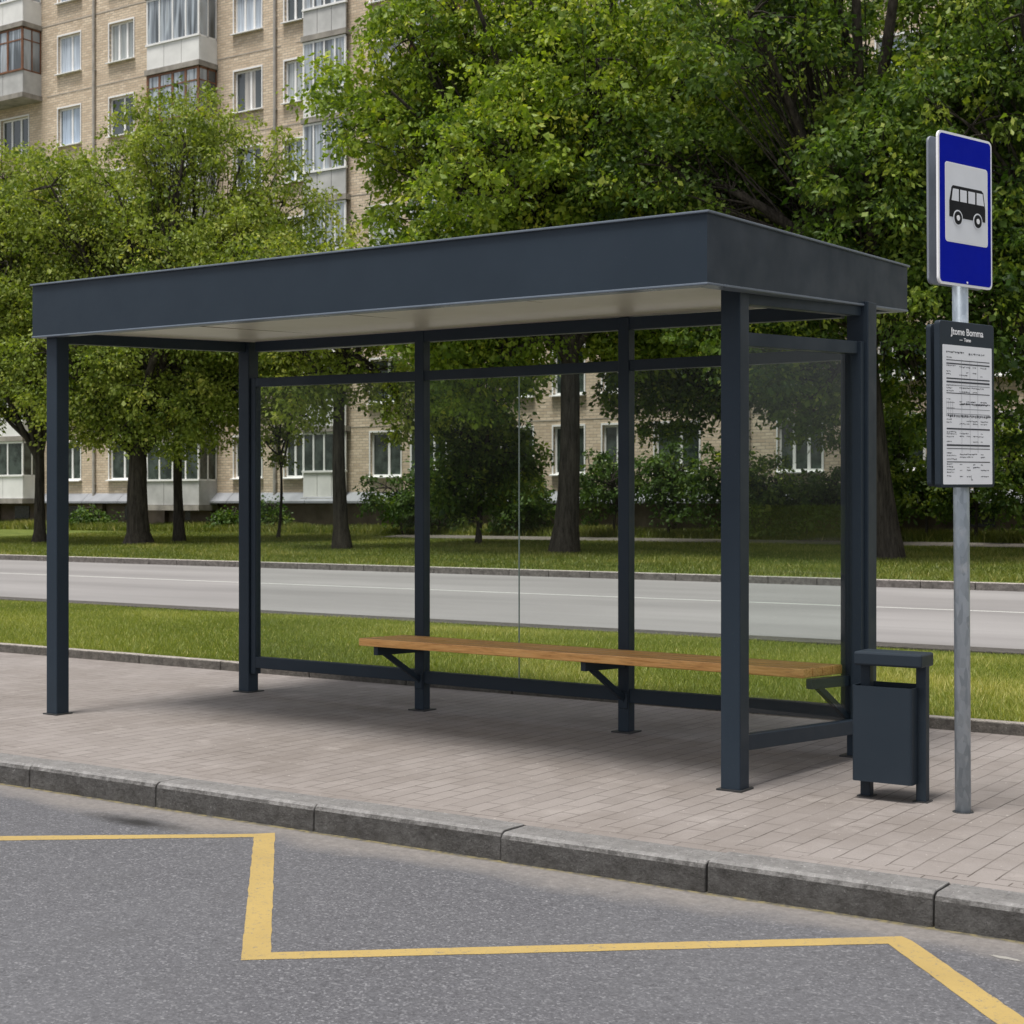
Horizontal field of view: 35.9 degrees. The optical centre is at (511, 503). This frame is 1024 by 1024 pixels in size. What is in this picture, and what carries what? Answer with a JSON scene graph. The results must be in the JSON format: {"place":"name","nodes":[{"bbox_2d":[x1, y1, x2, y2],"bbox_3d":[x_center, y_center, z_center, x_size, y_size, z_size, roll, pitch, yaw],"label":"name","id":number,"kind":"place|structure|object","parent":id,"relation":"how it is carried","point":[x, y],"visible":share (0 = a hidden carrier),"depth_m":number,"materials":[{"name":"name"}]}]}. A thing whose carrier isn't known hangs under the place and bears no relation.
{"place":"outdoors","nodes":[
{"label":"outdoors","id":0,"kind":"place"},
{"bbox_2d":[0,783,1023,1023],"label":"road","id":1,"kind":"structure","parent":0,"point":[125,931],"depth_m":5.55,"materials":[{"name":"grey asphalt"}]},
{"bbox_2d":[0,753,1023,941],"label":"kerb","id":2,"kind":"structure","parent":1,"relation":"on","point":[975,910],"depth_m":6.64,"materials":[{"name":"concrete"}]},
{"bbox_2d":[0,833,1023,1023],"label":"yellow zigzag marking","id":3,"kind":"object","parent":1,"relation":"on","point":[257,933],"visible":1,"depth_m":5.50,"materials":[{"name":"paint"}]},
{"bbox_2d":[992,955,1019,960],"bbox_3d":[1.671,1.539,5.355,0.119,0.001,0.031,0,0,34],"label":"white paint remnant","id":4,"kind":"object","parent":1,"relation":"on","point":[1003,957],"visible":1,"depth_m":5.36,"materials":[{"name":"white paint"}]},
{"bbox_2d":[0,652,1023,892],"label":"pavement","id":5,"kind":"structure","parent":0,"point":[573,765],"depth_m":8.70,"materials":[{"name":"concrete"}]},
{"bbox_2d":[30,210,909,792],"bbox_3d":[-0.464,-0.036,9.987,5.425,2.917,2.447,0,0,38],"label":"bus shelter","id":6,"kind":"object","parent":5,"relation":"on","point":[732,276],"visible":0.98,"depth_m":9.10,"materials":[{"name":"metal"}]},
{"bbox_2d":[0,643,1023,735],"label":"kerb","id":7,"kind":"object","parent":5,"relation":"on","point":[1014,728],"depth_m":12.95,"materials":[{"name":"concrete"}]},
{"bbox_2d":[853,649,932,803],"bbox_3d":[1.842,1.067,7.611,0.352,0.707,0.228,0,0,34],"label":"litter bin","id":8,"kind":"object","parent":5,"relation":"on","point":[890,732],"visible":1,"depth_m":7.52,"materials":[{"name":"grey metal"}]},
{"bbox_2d":[926,130,993,813],"bbox_3d":[2.061,-0.123,7.260,0.512,3.095,0.130,-1,0,-41],"label":"bus stop sign","id":9,"kind":"object","parent":5,"relation":"on","point":[960,396],"visible":1,"depth_m":7.20,"materials":[{"name":"metal"}]},
{"bbox_2d":[0,560,1023,648],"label":"road","id":10,"kind":"structure","parent":0,"point":[904,623],"depth_m":25.56,"materials":[{"name":"grey asphalt"}]},
{"bbox_2d":[0,554,1023,591],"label":"road kerb","id":11,"kind":"structure","parent":10,"relation":"on","point":[985,586],"depth_m":33.18,"materials":[{"name":"grey concrete"}]},
{"bbox_2d":[0,596,1023,655],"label":"road kerb","id":12,"kind":"structure","parent":10,"relation":"on","point":[926,647],"depth_m":17.75,"materials":[{"name":"grey concrete"}]},
{"bbox_2d":[0,599,1023,721],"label":"grass","id":13,"kind":"structure","parent":0,"point":[24,622],"depth_m":14.65,"materials":[{"name":"green plant"}]},
{"bbox_2d":[0,529,1023,582],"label":"lawn","id":14,"kind":"structure","parent":0,"point":[11,532],"depth_m":39.04,"materials":[{"name":"green plant"}]},
{"bbox_2d":[0,139,141,542],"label":"deciduous tree","id":15,"kind":"object","parent":14,"relation":"on","point":[8,247],"visible":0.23,"depth_m":50.68,"materials":[{"name":"green plant"}]},
{"bbox_2d":[69,504,123,525],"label":"shrub","id":16,"kind":"object","parent":14,"relation":"on","point":[88,516],"visible":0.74,"depth_m":65.58,"materials":[{"name":"green plant"}]},
{"bbox_2d":[0,96,316,544],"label":"deciduous tree","id":17,"kind":"object","parent":14,"relation":"on","point":[140,403],"visible":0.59,"depth_m":49.14,"materials":[{"name":"green plant"}]},
{"bbox_2d":[202,505,238,527],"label":"shrub","id":18,"kind":"object","parent":14,"relation":"on","point":[222,517],"visible":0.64,"depth_m":61.52,"materials":[{"name":"green plant"}]},
{"bbox_2d":[81,75,373,541],"bbox_3d":[-9.188,-6.193,51.553,10.273,15.156,8.224,0,0,-12],"label":"deciduous tree","id":19,"kind":"object","parent":14,"relation":"on","point":[179,534],"visible":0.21,"depth_m":50.38,"materials":[{"name":"green plant"}]},
{"bbox_2d":[261,495,294,527],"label":"shrub","id":20,"kind":"object","parent":14,"relation":"on","point":[269,514],"visible":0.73,"depth_m":59.79,"materials":[{"name":"green plant"}]},
{"bbox_2d":[237,362,332,536],"bbox_3d":[-7.749,-2.105,53.940,3.656,6.837,3.636,0,0,-3],"label":"young tree","id":21,"kind":"object","parent":14,"relation":"on","point":[279,458],"visible":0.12,"depth_m":53.80,"materials":[{"name":"green plant"}]},
{"bbox_2d":[216,227,456,548],"bbox_3d":[-4.912,-3.158,44.497,6.836,9.180,4.431,0,0,-3],"label":"deciduous tree","id":22,"kind":"object","parent":14,"relation":"on","point":[339,363],"visible":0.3,"depth_m":44.67,"materials":[{"name":"green plant"}]},
{"bbox_2d":[352,468,446,534],"bbox_3d":[-3.841,-0.029,55.005,3.209,2.529,2.658,0,0,22],"label":"shrub","id":23,"kind":"object","parent":14,"relation":"on","point":[390,512],"visible":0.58,"depth_m":54.96,"materials":[{"name":"green plant"}]},
{"bbox_2d":[390,452,471,532],"bbox_3d":[-2.752,-0.292,54.950,2.760,3.007,2.628,0,0,-31],"label":"shrub","id":24,"kind":"object","parent":14,"relation":"on","point":[410,513],"visible":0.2,"depth_m":54.55,"materials":[{"name":"green plant"}]},
{"bbox_2d":[382,345,560,543],"bbox_3d":[-1.205,-2.549,47.320,5.002,7.784,4.738,0,0,34],"label":"young maple","id":25,"kind":"object","parent":14,"relation":"on","point":[477,462],"visible":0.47,"depth_m":46.64,"materials":[{"name":"green plant"}]},
{"bbox_2d":[0,518,1023,542],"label":"weeds","id":26,"kind":"object","parent":14,"relation":"on","point":[940,535],"visible":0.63,"depth_m":52.38,"materials":[{"name":"green plant"}]},
{"bbox_2d":[0,0,1023,533],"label":"apartment building","id":27,"kind":"structure","parent":14,"relation":"on","point":[72,72],"depth_m":63.05,"materials":[{"name":"beige brick"}]},
{"bbox_2d":[0,114,28,156],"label":"window","id":28,"kind":"structure","parent":27,"relation":"in","point":[15,131],"depth_m":71.00,"materials":[{"name":"grey glass"}]},
{"bbox_2d":[15,506,29,518],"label":"basement window","id":29,"kind":"structure","parent":27,"relation":"in","point":[23,512],"depth_m":70.89,"materials":[{"name":"black glass"}]},
{"bbox_2d":[54,0,74,4],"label":"window","id":30,"kind":"structure","parent":27,"relation":"in","point":[61,1],"depth_m":68.95,"materials":[{"name":"white plastic"}]},
{"bbox_2d":[54,103,80,147],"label":"window","id":31,"kind":"structure","parent":27,"relation":"in","point":[70,118],"depth_m":68.95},
{"bbox_2d":[54,30,81,75],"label":"window","id":32,"kind":"structure","parent":27,"relation":"in","point":[70,46],"depth_m":68.95,"materials":[{"name":"glass"}]},
{"bbox_2d":[69,441,81,480],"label":"window","id":33,"kind":"structure","parent":27,"relation":"in","point":[74,455],"depth_m":68.76,"materials":[{"name":"white plastic"}]},
{"bbox_2d":[69,506,82,518],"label":"basement window","id":34,"kind":"structure","parent":27,"relation":"in","point":[71,508],"depth_m":69.02,"materials":[{"name":"black glass"}]},
{"bbox_2d":[105,441,128,480],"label":"window","id":35,"kind":"structure","parent":27,"relation":"in","point":[119,469],"depth_m":67.20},
{"bbox_2d":[105,92,134,137],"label":"window","id":36,"kind":"structure","parent":27,"relation":"in","point":[118,130],"depth_m":67.12,"materials":[{"name":"grey glass"}]},
{"bbox_2d":[105,17,134,63],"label":"window","id":37,"kind":"structure","parent":27,"relation":"in","point":[122,34],"depth_m":67.06,"materials":[{"name":"glass"}]},
{"bbox_2d":[108,165,134,204],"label":"window","id":38,"kind":"structure","parent":27,"relation":"in","point":[120,170],"depth_m":67.01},
{"bbox_2d":[185,510,189,519],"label":"basement window","id":39,"kind":"structure","parent":27,"relation":"in","point":[187,512],"depth_m":65.04,"materials":[{"name":"black glass"}]},
{"bbox_2d":[230,435,262,479],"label":"window","id":40,"kind":"structure","parent":27,"relation":"in","point":[237,449],"depth_m":63.22,"materials":[{"name":"white plastic"}]},
{"bbox_2d":[230,0,262,35],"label":"window","id":41,"kind":"structure","parent":27,"relation":"in","point":[249,13],"depth_m":62.98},
{"bbox_2d":[233,143,262,190],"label":"window","id":42,"kind":"structure","parent":27,"relation":"in","point":[258,150],"depth_m":62.90,"materials":[{"name":"grey glass"}]},
{"bbox_2d":[233,64,262,113],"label":"window","id":43,"kind":"structure","parent":27,"relation":"in","point":[249,83],"depth_m":62.90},
{"bbox_2d":[280,56,302,104],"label":"window","id":44,"kind":"structure","parent":27,"relation":"in","point":[292,80],"depth_m":61.64,"materials":[{"name":"white plastic"}]},
{"bbox_2d":[280,0,302,23],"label":"window","id":45,"kind":"structure","parent":27,"relation":"in","point":[294,8],"depth_m":61.61,"materials":[{"name":"white plastic"}]},
{"bbox_2d":[281,136,302,183],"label":"window","id":46,"kind":"structure","parent":27,"relation":"in","point":[299,142],"depth_m":61.52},
{"bbox_2d":[283,433,302,478],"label":"window","id":47,"kind":"structure","parent":27,"relation":"in","point":[296,451],"depth_m":61.52,"materials":[{"name":"white plastic"}]},
{"bbox_2d":[284,215,302,232],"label":"window","id":48,"kind":"structure","parent":27,"relation":"in","point":[298,215],"depth_m":61.49,"materials":[{"name":"white plastic"}]},
{"bbox_2d":[368,0,387,4],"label":"window","id":49,"kind":"structure","parent":27,"relation":"in","point":[373,1],"depth_m":59.05,"materials":[{"name":"white"}]},
{"bbox_2d":[366,357,401,404],"bbox_3d":[-4.698,-4.555,58.876,1.610,1.770,0.335,0,0,34],"label":"window","id":50,"kind":"structure","parent":27,"relation":"in","point":[373,359],"depth_m":59.09,"materials":[{"name":"grey glass"}]},
{"bbox_2d":[366,137,401,170],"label":"window","id":51,"kind":"structure","parent":27,"relation":"in","point":[369,137],"depth_m":59.08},
{"bbox_2d":[368,430,401,477],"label":"window","id":52,"kind":"structure","parent":27,"relation":"in","point":[389,461],"depth_m":59.06,"materials":[{"name":"white plastic"}]},
{"bbox_2d":[369,203,401,245],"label":"window","id":53,"kind":"structure","parent":27,"relation":"in","point":[381,231],"depth_m":59.10,"materials":[{"name":"grey glass"}]},
{"bbox_2d":[369,36,401,84],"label":"window","id":54,"kind":"structure","parent":27,"relation":"in","point":[386,55],"depth_m":59.00,"materials":[{"name":"grey glass"}]},
{"bbox_2d":[500,425,533,456],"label":"window","id":55,"kind":"structure","parent":27,"relation":"in","point":[531,429],"depth_m":55.35,"materials":[{"name":"white plastic"}]},
{"bbox_2d":[549,424,584,475],"bbox_3d":[1.953,-1.825,54.341,1.410,1.770,0.335,0,0,34],"label":"window","id":56,"kind":"structure","parent":27,"relation":"in","point":[582,426],"depth_m":54.68,"materials":[{"name":"white plastic"}]},
{"bbox_2d":[549,344,585,396],"bbox_3d":[1.953,-4.555,54.341,1.410,1.770,0.335,0,0,34],"label":"window","id":57,"kind":"structure","parent":27,"relation":"in","point":[581,376],"depth_m":54.48,"materials":[{"name":"white plastic"}]},
{"bbox_2d":[601,423,617,466],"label":"window","id":58,"kind":"structure","parent":27,"relation":"in","point":[611,430],"depth_m":53.54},
{"bbox_2d":[652,420,700,473],"bbox_3d":[5.423,-1.825,51.975,1.810,1.770,0.335,0,0,34],"label":"window","id":59,"kind":"structure","parent":27,"relation":"in","point":[690,451],"depth_m":51.97,"materials":[{"name":"glass"}]},
{"bbox_2d":[773,417,823,472],"bbox_3d":[9.017,-1.825,49.524,1.660,1.770,0.335,0,0,34],"label":"window","id":60,"kind":"structure","parent":27,"relation":"in","point":[810,461],"depth_m":49.64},
{"bbox_2d":[874,30,922,79],"bbox_3d":[11.740,-13.335,47.749,1.600,1.710,0.200,0,0,34],"label":"window","id":61,"kind":"structure","parent":27,"relation":"in","point":[903,37],"depth_m":47.86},
{"bbox_2d":[878,321,925,381],"bbox_3d":[11.702,-4.555,47.694,1.660,1.770,0.335,0,0,34],"label":"window","id":62,"kind":"structure","parent":27,"relation":"in","point":[886,338],"depth_m":47.91,"materials":[{"name":"grey glass"}]},
{"bbox_2d":[886,413,925,471],"bbox_3d":[11.702,-1.825,47.694,1.660,1.770,0.335,0,0,34],"label":"window","id":63,"kind":"structure","parent":27,"relation":"in","point":[920,452],"depth_m":47.49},
{"bbox_2d":[969,507,995,526],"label":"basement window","id":64,"kind":"structure","parent":27,"relation":"in","point":[987,518],"depth_m":46.49,"materials":[{"name":"black glass"}]},
{"bbox_2d":[994,409,1023,457],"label":"window","id":65,"kind":"structure","parent":27,"relation":"in","point":[1010,414],"depth_m":45.93,"materials":[{"name":"grey glass"}]},
{"bbox_2d":[995,323,1023,376],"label":"window","id":66,"kind":"structure","parent":27,"relation":"in","point":[1000,374],"depth_m":45.94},
{"bbox_2d":[483,472,555,533],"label":"shrub","id":67,"kind":"object","parent":14,"relation":"on","point":[524,510],"visible":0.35,"depth_m":52.64,"materials":[{"name":"green plant"}]},
{"bbox_2d":[484,501,555,533],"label":"shrub","id":68,"kind":"object","parent":14,"relation":"on","point":[494,527],"visible":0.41,"depth_m":53.03,"materials":[{"name":"green plant"}]},
{"bbox_2d":[276,0,806,553],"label":"maple tree","id":69,"kind":"object","parent":14,"relation":"on","point":[450,102],"visible":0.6,"depth_m":39.68,"materials":[{"name":"green plant"}]},
{"bbox_2d":[558,446,658,533],"bbox_3d":[3.136,-0.359,50.928,3.608,3.168,2.822,0,0,-17],"label":"shrub","id":70,"kind":"object","parent":14,"relation":"on","point":[589,486],"visible":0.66,"depth_m":50.45,"materials":[{"name":"green plant"}]},
{"bbox_2d":[635,441,715,532],"bbox_3d":[5.233,-0.442,49.724,3.450,3.297,2.196,0,0,34],"label":"shrub","id":71,"kind":"object","parent":14,"relation":"on","point":[674,480],"visible":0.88,"depth_m":49.50,"materials":[{"name":"green plant"}]},
{"bbox_2d":[661,441,771,534],"bbox_3d":[6.551,-0.367,48.836,3.312,3.136,2.856,0,0,34],"label":"shrub","id":72,"kind":"object","parent":14,"relation":"on","point":[711,492],"visible":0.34,"depth_m":48.69,"materials":[{"name":"green plant"}]},
{"bbox_2d":[580,0,916,456],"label":"linden tree","id":73,"kind":"object","parent":14,"relation":"on","point":[679,395],"visible":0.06,"depth_m":42.38,"materials":[{"name":"green plant"}]},
{"bbox_2d":[715,446,805,537],"bbox_3d":[7.652,-0.279,47.838,2.618,2.981,2.935,0,0,-37],"label":"shrub","id":74,"kind":"object","parent":14,"relation":"on","point":[769,497],"visible":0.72,"depth_m":47.55,"materials":[{"name":"green plant"}]},
{"bbox_2d":[562,0,1023,559],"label":"linden tree","id":75,"kind":"object","parent":14,"relation":"on","point":[816,176],"visible":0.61,"depth_m":35.92,"materials":[{"name":"green plant"}]},
{"bbox_2d":[765,465,840,535],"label":"shrub","id":76,"kind":"object","parent":14,"relation":"on","point":[811,490],"visible":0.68,"depth_m":47.17,"materials":[{"name":"green plant"}]},
{"bbox_2d":[795,465,840,531],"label":"shrub","id":77,"kind":"object","parent":14,"relation":"on","point":[805,507],"visible":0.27,"depth_m":46.67,"materials":[{"name":"green plant"}]},
{"bbox_2d":[882,395,926,529],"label":"shrub","id":78,"kind":"object","parent":14,"relation":"on","point":[897,449],"visible":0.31,"depth_m":45.82,"materials":[{"name":"green plant"}]},
{"bbox_2d":[830,0,1023,377],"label":"linden tree","id":79,"kind":"object","parent":14,"relation":"on","point":[1008,174],"visible":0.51,"depth_m":33.66,"materials":[{"name":"green plant"}]},
{"bbox_2d":[890,455,981,540],"bbox_3d":[11.870,-0.097,45.359,2.786,2.614,2.434,0,0,-36],"label":"shrub","id":80,"kind":"object","parent":14,"relation":"on","point":[911,494],"visible":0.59,"depth_m":45.03,"materials":[{"name":"green plant"}]},
{"bbox_2d":[904,425,1019,539],"bbox_3d":[12.726,-0.791,44.424,2.960,3.993,3.035,0,0,-30],"label":"shrub","id":81,"kind":"object","parent":14,"relation":"on","point":[940,508],"visible":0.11,"depth_m":44.41,"materials":[{"name":"green plant"}]},
{"bbox_2d":[971,406,1023,534],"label":"shrub","id":82,"kind":"object","parent":14,"relation":"on","point":[1014,481],"visible":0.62,"depth_m":42.96,"materials":[{"name":"green plant"}]},
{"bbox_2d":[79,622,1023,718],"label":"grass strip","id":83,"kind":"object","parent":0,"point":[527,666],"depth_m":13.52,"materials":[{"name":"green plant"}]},
{"bbox_2d":[381,535,1023,546],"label":"footpath","id":84,"kind":"structure","parent":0,"point":[750,540],"depth_m":47.47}
]}

